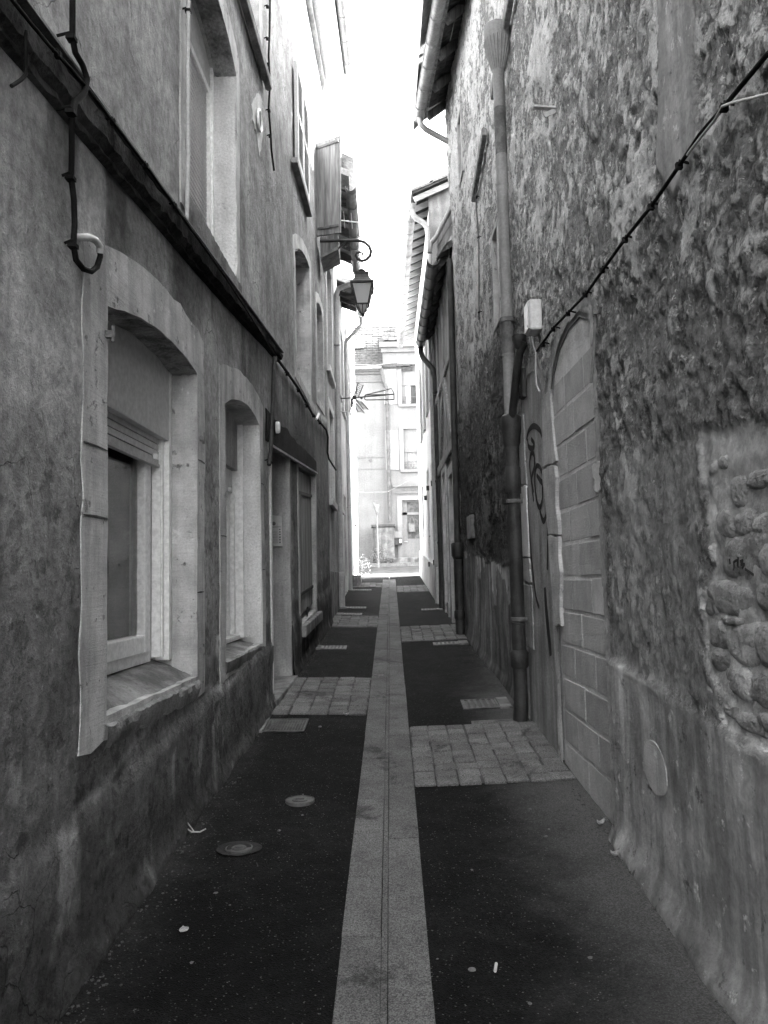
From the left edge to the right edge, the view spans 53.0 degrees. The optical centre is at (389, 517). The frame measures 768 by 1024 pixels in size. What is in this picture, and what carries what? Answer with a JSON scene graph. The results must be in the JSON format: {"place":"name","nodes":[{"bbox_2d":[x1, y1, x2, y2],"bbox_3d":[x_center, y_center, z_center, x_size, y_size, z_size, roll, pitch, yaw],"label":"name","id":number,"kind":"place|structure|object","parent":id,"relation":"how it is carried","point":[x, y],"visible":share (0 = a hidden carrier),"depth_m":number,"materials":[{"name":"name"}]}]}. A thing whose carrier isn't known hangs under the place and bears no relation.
{"place":"outdoors","nodes":[
{"label":"outdoors","id":0,"kind":"place"},
{"bbox_2d":[355,356,414,365],"bbox_3d":[0.083,-5.125,24.486,3.037,0.556,0.024,-1,-5,0],"label":"wire","id":1,"kind":"object","parent":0,"point":[384,363],"visible":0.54,"depth_m":24.46,"materials":[{"name":"grey paint"}]},
{"bbox_2d":[322,0,447,324],"label":"sky","id":2,"kind":"structure","parent":0,"point":[372,111],"materials":[{"name":"white"}]},
{"bbox_2d":[357,476,417,492],"bbox_3d":[-0.075,-1.146,24.169,2.687,0.681,0.020,-1,-5,0],"label":"wire","id":3,"kind":"object","parent":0,"point":[390,490],"visible":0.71,"depth_m":24.14,"materials":[{"name":"grey paint"}]},
{"bbox_2d":[358,562,419,566],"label":"pavement","id":4,"kind":"structure","parent":0,"point":[381,564],"depth_m":25.16,"materials":[{"name":"grey concrete"}]},
{"bbox_2d":[367,548,389,562],"bbox_3d":[-0.380,1.278,25.486,0.770,0.642,0.538,-1,-5,0],"label":"plant","id":5,"kind":"object","parent":4,"relation":"on","point":[381,559],"visible":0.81,"depth_m":25.45,"materials":[{"name":"grey plant"}]},
{"bbox_2d":[371,524,394,562],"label":"pier","id":6,"kind":"structure","parent":4,"relation":"on","point":[386,536],"depth_m":25.77,"materials":[{"name":"stone"}]},
{"bbox_2d":[359,566,419,576],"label":"street","id":7,"kind":"structure","parent":0,"point":[389,571],"depth_m":22.70,"materials":[{"name":"white asphalt"}]},
{"bbox_2d":[358,554,371,574],"bbox_3d":[-0.732,1.296,21.469,0.432,0.604,0.322,-3,-5,21],"label":"plant","id":8,"kind":"object","parent":7,"relation":"on","point":[361,562],"visible":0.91,"depth_m":21.44,"materials":[{"name":"grey plant"}]},
{"bbox_2d":[372,502,380,566],"bbox_3d":[-0.421,0.545,24.595,0.065,2.064,0.500,-4,-5,32],"label":"give way sign","id":9,"kind":"object","parent":7,"relation":"on","point":[376,506],"visible":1,"depth_m":24.61,"materials":[{"name":"white metal"}]},
{"bbox_2d":[57,575,735,1023],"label":"lane","id":10,"kind":"structure","parent":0,"point":[531,909],"depth_m":3.18,"materials":[{"name":"black asphalt"}]},
{"bbox_2d":[179,926,188,931],"bbox_3d":[-0.795,1.587,2.974,0.035,0.016,0.047,-1,-5,1],"label":"stone chip","id":11,"kind":"object","parent":10,"relation":"on","point":[183,929],"visible":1,"depth_m":2.96,"materials":[{"name":"white stone"}]},
{"bbox_2d":[188,823,205,832],"bbox_3d":[-0.987,1.565,3.896,0.110,0.049,0.032,-1,-5,0],"label":"dry twig","id":12,"kind":"object","parent":10,"relation":"on","point":[192,831],"visible":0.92,"depth_m":3.89,"materials":[{"name":"grey wood"}]},
{"bbox_2d":[216,841,261,855],"bbox_3d":[-0.722,1.593,3.699,0.219,0.032,0.161,-1,-5,0],"label":"valve cover","id":13,"kind":"object","parent":10,"relation":"on","point":[236,848],"visible":1,"depth_m":3.69,"materials":[{"name":"metal"}]},
{"bbox_2d":[259,718,308,732],"bbox_3d":[-0.821,1.596,5.898,0.365,0.075,0.370,-1,-5,0],"label":"drain cover","id":14,"kind":"object","parent":10,"relation":"on","point":[286,725],"visible":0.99,"depth_m":5.87,"materials":[{"name":"metal"}]},
{"bbox_2d":[285,795,314,806],"bbox_3d":[-0.506,1.593,4.333,0.164,0.032,0.164,-1,-5,0],"label":"valve cover","id":15,"kind":"object","parent":10,"relation":"on","point":[300,800],"visible":0.99,"depth_m":4.30,"materials":[{"name":"metal"}]},
{"bbox_2d":[288,678,370,713],"bbox_3d":[-0.585,1.589,6.947,0.797,0.133,1.420,-1,-5,0],"label":"sett bedding","id":16,"kind":"object","parent":10,"relation":"on","point":[311,705],"visible":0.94,"depth_m":6.74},
{"bbox_2d":[272,677,370,714],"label":"sett paving","id":17,"kind":"structure","parent":16,"relation":"on","point":[359,694],"depth_m":6.80,"materials":[{"name":"stone"}]},
{"bbox_2d":[316,645,346,649],"bbox_3d":[-0.734,1.596,9.444,0.400,0.067,0.260,-1,-5,0],"label":"drain grate","id":18,"kind":"object","parent":10,"relation":"on","point":[331,647],"visible":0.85,"depth_m":9.42,"materials":[{"name":"metal"}]},
{"bbox_2d":[336,613,361,614],"bbox_3d":[-0.673,1.596,12.735,0.420,0.064,0.220,-1,-5,0],"label":"drain grate","id":19,"kind":"object","parent":10,"relation":"on","point":[349,614],"visible":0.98,"depth_m":12.63,"materials":[{"name":"metal"}]},
{"bbox_2d":[339,606,365,608],"bbox_3d":[-0.658,1.596,13.647,0.470,0.067,0.240,-1,-5,0],"label":"drain grate","id":20,"kind":"object","parent":10,"relation":"on","point":[345,607],"visible":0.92,"depth_m":13.57,"materials":[{"name":"metal"}]},
{"bbox_2d":[349,589,370,590],"bbox_3d":[-0.653,1.596,17.003,0.480,0.070,0.270,-1,-5,0],"label":"drain grate","id":21,"kind":"object","parent":10,"relation":"on","point":[360,590],"visible":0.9,"depth_m":16.88,"materials":[{"name":"metal"}]},
{"bbox_2d":[332,577,435,1023],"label":"drain strip","id":22,"kind":"object","parent":10,"relation":"on","point":[362,972],"visible":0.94,"depth_m":3.38,"materials":[{"name":"stone"}]},
{"bbox_2d":[60,623,730,1023],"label":"grit","id":23,"kind":"object","parent":10,"relation":"on","point":[240,777],"visible":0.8,"depth_m":3.19,"materials":[{"name":"gravel"}]},
{"bbox_2d":[421,608,442,610],"bbox_3d":[0.716,1.562,13.116,0.360,0.063,0.220,-1,-5,0],"label":"drain grate","id":24,"kind":"object","parent":10,"relation":"on","point":[427,609],"visible":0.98,"depth_m":13.08,"materials":[{"name":"metal"}]},
{"bbox_2d":[400,624,466,641],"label":"sett paving","id":25,"kind":"structure","parent":10,"relation":"on","point":[436,630],"depth_m":10.38,"materials":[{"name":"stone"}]},
{"bbox_2d":[433,640,468,645],"bbox_3d":[0.751,1.560,9.550,0.430,0.064,0.210,-1,-5,0],"label":"drain grate","id":26,"kind":"object","parent":10,"relation":"on","point":[462,642],"visible":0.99,"depth_m":9.53,"materials":[{"name":"metal"}]},
{"bbox_2d":[460,697,511,709],"bbox_3d":[0.798,1.558,6.430,0.395,0.073,0.330,-1,-5,0],"label":"drain grate","id":27,"kind":"object","parent":10,"relation":"on","point":[490,703],"visible":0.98,"depth_m":6.41,"materials":[{"name":"metal"}]},
{"bbox_2d":[409,721,575,786],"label":"sett paving","id":28,"kind":"structure","parent":10,"relation":"on","point":[441,755],"depth_m":5.02,"materials":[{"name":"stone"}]},
{"bbox_2d":[471,719,522,732],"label":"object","id":29,"kind":"object","parent":28,"relation":"on","point":[481,722],"visible":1,"depth_m":5.84,"materials":[{"name":"metal"}]},
{"bbox_2d":[494,962,497,972],"bbox_3d":[0.369,1.569,2.688,0.011,0.015,0.046,-2,-5,13],"label":"cigarette butt","id":30,"kind":"object","parent":10,"relation":"on","point":[495,967],"visible":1,"depth_m":2.68,"materials":[{"name":"paper"}]},
{"bbox_2d":[597,818,604,824],"bbox_3d":[1.060,1.525,3.871,0.038,0.033,0.038,-3,-5,23],"label":"dry leaf","id":31,"kind":"object","parent":10,"relation":"on","point":[600,822],"visible":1,"depth_m":3.87,"materials":[{"name":"plant"}]},
{"bbox_2d":[610,848,619,855],"bbox_3d":[1.031,1.524,3.515,0.047,0.037,0.042,-2,-5,13],"label":"dry leaf","id":32,"kind":"object","parent":10,"relation":"on","point":[615,853],"visible":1,"depth_m":3.51,"materials":[{"name":"plant"}]},
{"bbox_2d":[468,967,475,971],"bbox_3d":[0.286,1.576,2.688,0.028,0.004,0.027,-1,-5,0],"label":"bottle cap","id":33,"kind":"object","parent":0,"point":[471,969],"visible":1,"depth_m":2.68,"materials":[{"name":"metal"}]},
{"bbox_3d":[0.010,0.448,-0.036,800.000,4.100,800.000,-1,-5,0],"label":"ground","id":34,"kind":"structure","parent":0,"visible":0},
{"bbox_2d":[0,0,353,1023],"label":"house","id":35,"kind":"structure","parent":34,"relation":"on","point":[160,594],"depth_m":3.75,"materials":[{"name":"grey paint"}]},
{"bbox_2d":[9,30,27,87],"bbox_3d":[-1.109,-1.373,2.305,0.015,0.232,0.090,-1,-5,2],"label":"cable","id":36,"kind":"object","parent":35,"relation":"attached to","point":[22,78],"visible":1,"depth_m":2.34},
{"bbox_2d":[56,0,89,117],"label":"cable","id":37,"kind":"object","parent":35,"relation":"attached to","point":[72,40],"visible":1,"depth_m":2.62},
{"bbox_2d":[61,117,102,273],"bbox_3d":[-1.131,-1.163,2.840,0.050,0.542,0.289,-1,-5,0],"label":"cable","id":38,"kind":"object","parent":35,"relation":"attached to","point":[71,243],"visible":0.95,"depth_m":2.73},
{"bbox_2d":[77,233,102,253],"bbox_3d":[-1.122,-1.035,2.884,0.047,0.058,0.173,-2,-5,12],"label":"conduit","id":39,"kind":"object","parent":35,"relation":"attached to","point":[96,241],"visible":0.89,"depth_m":2.87,"materials":[{"name":"white plastic"}]},
{"bbox_2d":[107,321,171,674],"bbox_3d":[-1.320,-0.121,3.690,0.156,1.710,1.296,-1,-5,1],"label":"window","id":40,"kind":"structure","parent":35,"relation":"in","point":[139,400],"depth_m":4.00,"materials":[{"name":"grey plastic"}]},
{"bbox_2d":[10,0,275,356],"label":"cable","id":41,"kind":"object","parent":35,"relation":"attached to","point":[57,54],"visible":0.91,"depth_m":3.02,"materials":[{"name":"black rubber"}]},
{"bbox_2d":[182,0,191,219],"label":"conduit","id":42,"kind":"object","parent":35,"relation":"attached to","point":[187,10],"visible":0.91,"depth_m":4.23,"materials":[{"name":"grey paint"}]},
{"bbox_2d":[190,2,214,238],"bbox_3d":[-1.335,-2.653,4.966,0.085,1.740,1.274,-1,-5,1],"label":"window","id":43,"kind":"structure","parent":35,"relation":"in","point":[201,74],"depth_m":5.38,"materials":[{"name":"grey plastic"}]},
{"bbox_2d":[225,407,243,643],"bbox_3d":[-1.277,0.007,5.619,0.170,1.820,1.162,-1,-5,1],"label":"window","id":44,"kind":"structure","parent":35,"relation":"in","point":[234,432],"depth_m":6.11,"materials":[{"name":"grey paint"}]},
{"bbox_2d":[264,0,274,170],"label":"cable","id":45,"kind":"object","parent":35,"relation":"attached to","point":[268,65],"visible":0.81,"depth_m":7.02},
{"bbox_2d":[265,355,276,465],"bbox_3d":[-1.029,-0.937,6.618,0.077,1.043,0.385,-1,-5,0],"label":"cable duct","id":46,"kind":"object","parent":35,"relation":"attached to","point":[271,427],"visible":0.96,"depth_m":6.61,"materials":[{"name":"metal"}]},
{"bbox_2d":[272,515,282,546],"bbox_3d":[-1.190,0.131,7.735,0.222,0.316,0.053,-1,-5,0],"label":"entry panel","id":47,"kind":"object","parent":35,"relation":"attached to","point":[277,523],"visible":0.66,"depth_m":7.72,"materials":[{"name":"metal"}]},
{"bbox_2d":[275,422,279,433],"bbox_3d":[-1.032,-0.825,7.019,0.061,0.110,0.070,-1,-5,0],"label":"wall cap","id":48,"kind":"object","parent":35,"relation":"attached to","point":[277,426],"visible":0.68,"depth_m":6.99,"materials":[{"name":"white plastic"}]},
{"bbox_2d":[276,355,336,470],"bbox_3d":[-0.976,-1.222,9.880,0.050,0.421,5.817,-1,-5,1],"label":"cable","id":49,"kind":"object","parent":35,"relation":"attached to","point":[298,389],"visible":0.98,"depth_m":9.15,"materials":[{"name":"black rubber"}]},
{"bbox_2d":[320,239,373,316],"bbox_3d":[-0.606,-3.402,10.907,0.754,1.144,0.330,-1,-5,0],"label":"street lantern","id":50,"kind":"object","parent":35,"relation":"attached to","point":[362,286],"visible":1,"depth_m":10.81,"materials":[{"name":"metal"}]},
{"bbox_2d":[325,167,360,618],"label":"house","id":51,"kind":"structure","parent":34,"relation":"on","point":[347,255],"depth_m":13.45,"materials":[{"name":"grey paint"}]},
{"bbox_2d":[341,212,374,229],"bbox_3d":[-0.514,-4.551,11.791,0.568,0.199,0.226,-1,-5,0],"label":"tv aerial","id":52,"kind":"object","parent":51,"relation":"attached to","point":[357,222],"visible":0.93,"depth_m":11.79,"materials":[{"name":"white metal"}]},
{"bbox_2d":[333,266,364,594],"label":"house","id":53,"kind":"structure","parent":34,"relation":"on","point":[346,300],"depth_m":16.93,"materials":[{"name":"grey paint"}]},
{"bbox_2d":[341,382,394,412],"bbox_3d":[-0.498,-2.279,14.658,1.171,0.604,0.318,-1,-5,0],"label":"tv aerial","id":54,"kind":"object","parent":53,"relation":"attached to","point":[353,397],"visible":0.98,"depth_m":14.62,"materials":[{"name":"grey paint"}]},
{"bbox_2d":[337,152,361,585],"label":"house","id":55,"kind":"structure","parent":34,"relation":"on","point":[344,269],"depth_m":20.06,"materials":[{"name":"grey paint"}]},
{"bbox_2d":[354,324,419,562],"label":"house","id":56,"kind":"structure","parent":34,"relation":"on","point":[386,448],"depth_m":26.55,"materials":[{"name":"paint"}]},
{"bbox_2d":[354,342,363,348],"bbox_3d":[-1.294,-6.252,28.090,0.700,0.240,0.400,-1,-5,0],"label":"roof window","id":57,"kind":"structure","parent":56,"relation":"in","point":[357,345],"depth_m":27.89,"materials":[{"name":"glass"}]},
{"bbox_2d":[394,531,401,544],"bbox_3d":[0.236,0.682,26.073,0.348,0.465,0.290,-1,-5,0],"label":"letter box","id":58,"kind":"object","parent":56,"relation":"attached to","point":[397,537],"visible":0.74,"depth_m":25.93,"materials":[{"name":"white paint"}]},
{"bbox_2d":[401,365,416,403],"bbox_3d":[0.696,-4.616,26.832,0.591,1.400,0.120,-1,-5,0],"label":"window","id":59,"kind":"structure","parent":56,"relation":"in","point":[408,377],"depth_m":26.80,"materials":[{"name":"glass"}]},
{"bbox_2d":[403,429,417,468],"bbox_3d":[0.765,-2.361,26.631,0.598,1.416,0.079,-1,-5,0],"label":"window","id":60,"kind":"structure","parent":56,"relation":"in","point":[410,440],"depth_m":26.62,"materials":[{"name":"white glass"}]},
{"bbox_2d":[402,500,419,557],"bbox_3d":[0.754,0.376,26.390,0.666,1.974,0.165,-1,-5,0],"label":"door","id":61,"kind":"structure","parent":56,"relation":"in","point":[411,540],"depth_m":26.43,"materials":[{"name":"white paint"}]},
{"bbox_2d":[408,515,415,531],"bbox_3d":[0.744,0.188,26.370,0.250,0.598,0.076,-1,-5,0],"label":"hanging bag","id":62,"kind":"object","parent":56,"relation":"hanging from","point":[411,527],"visible":1,"depth_m":26.33,"materials":[{"name":"plastic"}]},
{"bbox_2d":[397,173,451,603],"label":"house","id":63,"kind":"structure","parent":34,"relation":"on","point":[427,206],"depth_m":16.18,"materials":[{"name":"grey paint"}]},
{"bbox_2d":[415,203,461,624],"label":"house","id":64,"kind":"structure","parent":34,"relation":"on","point":[433,316],"depth_m":12.06,"materials":[{"name":"grey paint"}]},
{"bbox_2d":[413,0,767,1023],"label":"house","id":65,"kind":"structure","parent":34,"relation":"on","point":[651,450],"depth_m":3.42,"materials":[{"name":"grey stone"}]},
{"bbox_2d":[457,103,463,187],"bbox_3d":[1.033,-4.626,9.572,0.346,0.860,0.410,-1,-5,0],"label":"window","id":66,"kind":"structure","parent":65,"relation":"in","point":[459,121],"depth_m":9.71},
{"bbox_2d":[475,127,484,319],"bbox_3d":[0.924,-2.920,7.742,0.046,1.640,0.792,-1,-5,0],"label":"cable","id":67,"kind":"object","parent":65,"relation":"attached to","point":[478,236],"visible":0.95,"depth_m":8.01,"materials":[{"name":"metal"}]},
{"bbox_2d":[491,217,500,331],"bbox_3d":[1.126,-2.202,6.981,0.346,0.910,0.390,-1,-5,0],"label":"window","id":68,"kind":"structure","parent":65,"relation":"in","point":[494,236],"depth_m":7.11,"materials":[{"name":"wood"}]},
{"bbox_2d":[520,368,526,399],"bbox_3d":[1.004,-1.012,5.815,0.031,0.220,0.100,-1,-5,0],"label":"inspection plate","id":69,"kind":"object","parent":65,"relation":"attached to","point":[523,394],"visible":0.91,"depth_m":5.77,"materials":[{"name":"metal"}]},
{"bbox_2d":[524,299,541,335],"bbox_3d":[0.972,-1.364,5.244,0.099,0.210,0.160,-1,-5,0],"label":"junction box","id":70,"kind":"object","parent":65,"relation":"attached to","point":[532,317],"visible":1,"depth_m":5.17,"materials":[{"name":"white plastic"}]},
{"bbox_2d":[527,488,538,607],"bbox_3d":[1.053,0.212,5.672,0.005,0.909,0.298,-1,-5,0],"label":"graffiti","id":71,"kind":"object","parent":65,"relation":"attached to","point":[531,556],"visible":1,"depth_m":5.73,"materials":[{"name":"black paint"}]},
{"bbox_2d":[531,336,539,391],"bbox_3d":[0.997,-1.067,5.277,0.012,0.463,0.195,-1,-5,-1],"label":"conduit","id":72,"kind":"object","parent":65,"relation":"attached to","point":[535,363],"visible":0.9,"depth_m":5.26,"materials":[{"name":"paint"}]},
{"bbox_2d":[526,423,546,523],"bbox_3d":[1.044,-0.319,5.495,0.001,0.754,0.629,-1,-5,-1],"label":"graffiti","id":73,"kind":"object","parent":65,"relation":"attached to","point":[535,426],"visible":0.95,"depth_m":5.54,"materials":[{"name":"black paint"}]},
{"bbox_2d":[532,104,555,117],"bbox_3d":[0.939,-2.463,4.676,0.148,0.070,0.035,-1,-5,-8],"label":"iron bracket","id":74,"kind":"object","parent":65,"relation":"attached to","point":[550,110],"visible":1,"depth_m":4.67,"materials":[{"name":"grey metal"}]},
{"bbox_2d":[547,530,547,569],"bbox_3d":[1.060,0.184,5.191,0.001,0.340,0.089,-1,-5,0],"label":"graffiti","id":75,"kind":"object","parent":65,"relation":"attached to","point":[547,549],"visible":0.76,"depth_m":5.18,"materials":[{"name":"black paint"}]},
{"bbox_2d":[544,587,551,655],"bbox_3d":[1.070,0.703,5.227,0.003,0.468,0.170,-1,-5,0],"label":"graffiti","id":76,"kind":"object","parent":65,"relation":"attached to","point":[547,627],"visible":1,"depth_m":5.23,"materials":[{"name":"black paint"}]},
{"bbox_2d":[590,305,602,382],"bbox_3d":[1.018,-0.855,3.808,0.016,0.325,0.238,-1,-5,-1],"label":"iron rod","id":77,"kind":"object","parent":65,"relation":"attached to","point":[594,341],"visible":1,"depth_m":3.83,"materials":[{"name":"grey metal"}]},
{"bbox_2d":[536,50,767,351],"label":"cable","id":78,"kind":"object","parent":65,"relation":"attached to","point":[730,98],"visible":0.94,"depth_m":2.87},
{"bbox_2d":[643,740,667,795],"bbox_3d":[1.111,1.022,3.155,0.060,0.214,0.272,-1,-5,0],"label":"oval plate","id":79,"kind":"object","parent":65,"relation":"attached to","point":[655,768],"visible":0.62,"depth_m":3.15,"materials":[{"name":"metal"}]},
{"bbox_2d":[686,92,767,155],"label":"cable","id":80,"kind":"object","parent":65,"relation":"attached to","point":[718,114],"visible":1,"depth_m":2.34,"materials":[{"name":"paint"}]},
{"bbox_2d":[729,557,753,575],"bbox_3d":[1.085,0.150,2.379,0.002,0.061,0.159,-1,-5,0],"label":"stone inscription","id":81,"kind":"object","parent":65,"relation":"attached to","point":[742,564],"visible":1,"depth_m":2.38,"materials":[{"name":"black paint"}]},
{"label":"sett bedding","id":82,"kind":"structure","parent":0,"visible":0},
{"bbox_2d":[332,616,377,627],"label":"sett paving","id":83,"kind":"structure","parent":82,"relation":"on","point":[363,622],"depth_m":11.68,"materials":[{"name":"stone"}]},
{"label":"sett bedding","id":84,"kind":"structure","parent":0,"visible":0},
{"bbox_2d":[353,582,381,587],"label":"sett paving","id":85,"kind":"structure","parent":84,"relation":"on","point":[371,585],"depth_m":18.01,"materials":[{"name":"stone"}]},
{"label":"sett bedding","id":86,"kind":"structure","parent":0,"visible":0},
{"bbox_2d":[397,585,428,592],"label":"sett paving","id":87,"kind":"structure","parent":86,"relation":"on","point":[407,588],"depth_m":16.89,"materials":[{"name":"stone"}]}
]}

